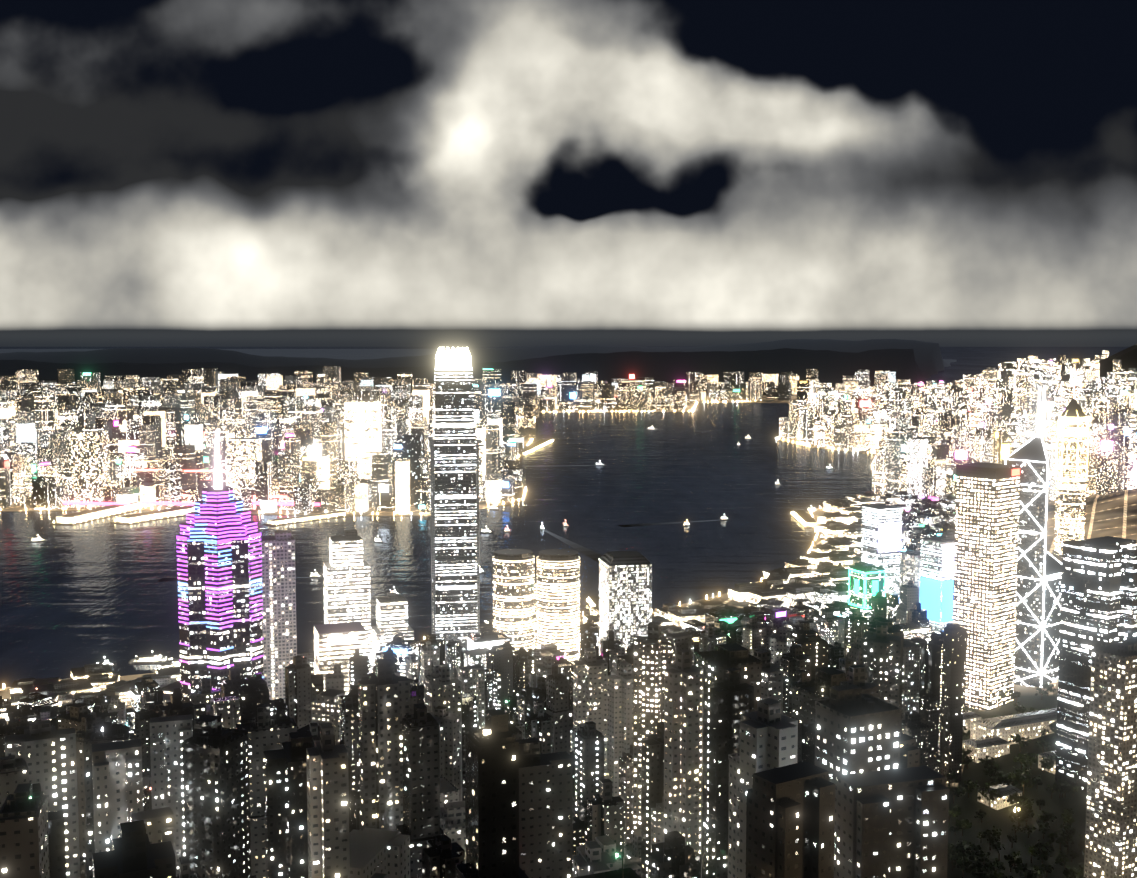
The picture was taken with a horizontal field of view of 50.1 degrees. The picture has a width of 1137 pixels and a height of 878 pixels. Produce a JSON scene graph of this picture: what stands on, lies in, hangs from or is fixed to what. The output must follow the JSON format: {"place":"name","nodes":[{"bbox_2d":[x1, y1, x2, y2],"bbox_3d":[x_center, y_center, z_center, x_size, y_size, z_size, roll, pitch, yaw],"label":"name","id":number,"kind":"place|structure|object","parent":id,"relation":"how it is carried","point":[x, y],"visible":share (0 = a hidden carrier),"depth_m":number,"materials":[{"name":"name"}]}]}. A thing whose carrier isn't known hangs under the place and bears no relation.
{"place":"outdoors","nodes":[
{"label":"outdoors","id":0,"kind":"place"},
{"bbox_2d":[0,437,874,711],"bbox_3d":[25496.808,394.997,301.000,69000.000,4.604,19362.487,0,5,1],"label":"hong kong island","id":1,"kind":"structure","parent":0,"point":[5,691],"depth_m":1967.36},
{"bbox_2d":[0,349,950,515],"bbox_3d":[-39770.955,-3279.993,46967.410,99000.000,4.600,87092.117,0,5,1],"label":"kowloon land","id":2,"kind":"structure","parent":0,"point":[342,352],"depth_m":41479.46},
{"bbox_2d":[0,347,1128,687],"bbox_3d":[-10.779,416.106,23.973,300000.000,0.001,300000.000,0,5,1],"label":"harbour water","id":3,"kind":"structure","parent":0,"point":[80,595],"depth_m":2684.78,"materials":[{"name":"black liquid"}]},
{"bbox_2d":[30,537,46,541],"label":"boat","id":4,"kind":"object","parent":3,"relation":"on","point":[38,539],"visible":0.98,"depth_m":2560.47,"materials":[{"name":"white"}]},
{"bbox_2d":[97,656,116,666],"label":"boat","id":5,"kind":"object","parent":3,"relation":"on","point":[105,662],"visible":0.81,"depth_m":1567.54,"materials":[{"name":"white"}]},
{"bbox_2d":[129,651,179,663],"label":"boat","id":6,"kind":"object","parent":3,"relation":"on","point":[152,658],"visible":0.96,"depth_m":1588.98,"materials":[{"name":"white"}]},
{"bbox_2d":[151,658,179,672],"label":"boat","id":7,"kind":"object","parent":3,"relation":"on","point":[173,664],"visible":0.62,"depth_m":1553.74,"materials":[{"name":"white"}]},
{"bbox_2d":[309,569,321,577],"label":"boat","id":8,"kind":"object","parent":3,"relation":"on","point":[315,575],"visible":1,"depth_m":2168.36,"materials":[{"name":"white"}]},
{"bbox_2d":[479,566,484,573],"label":"boat","id":9,"kind":"object","parent":3,"relation":"on","point":[481,571],"visible":0.58,"depth_m":2204.90,"materials":[{"name":"white"}]},
{"bbox_2d":[480,526,492,532],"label":"boat","id":10,"kind":"object","parent":3,"relation":"on","point":[485,531],"visible":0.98,"depth_m":2678.24,"materials":[{"name":"white"}]},
{"bbox_2d":[0,374,1136,688],"bbox_3d":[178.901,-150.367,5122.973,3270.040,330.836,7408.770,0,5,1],"label":"buildings","id":11,"kind":"structure","parent":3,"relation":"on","point":[88,464],"depth_m":3075.61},
{"bbox_2d":[0,339,1136,877],"bbox_3d":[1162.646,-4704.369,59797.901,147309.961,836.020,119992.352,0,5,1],"label":"terrain","id":12,"kind":"structure","parent":0,"point":[920,361],"depth_m":11830.90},
{"bbox_2d":[0,347,1136,877],"bbox_3d":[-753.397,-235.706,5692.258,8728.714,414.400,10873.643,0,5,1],"label":"city buildings","id":13,"kind":"structure","parent":12,"relation":"on","point":[806,717],"depth_m":999.66,"materials":[{"name":"grey concrete"}]},
{"bbox_2d":[941,680,1086,877],"bbox_3d":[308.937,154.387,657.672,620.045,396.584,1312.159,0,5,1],"label":"trees","id":14,"kind":"object","parent":12,"relation":"on","point":[958,856],"visible":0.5,"depth_m":1002.61,"materials":[{"name":"green plant"}]},
{"bbox_2d":[0,0,1136,346],"label":"sky","id":15,"kind":"structure","parent":0,"point":[174,173],"materials":[{"name":"grey"}]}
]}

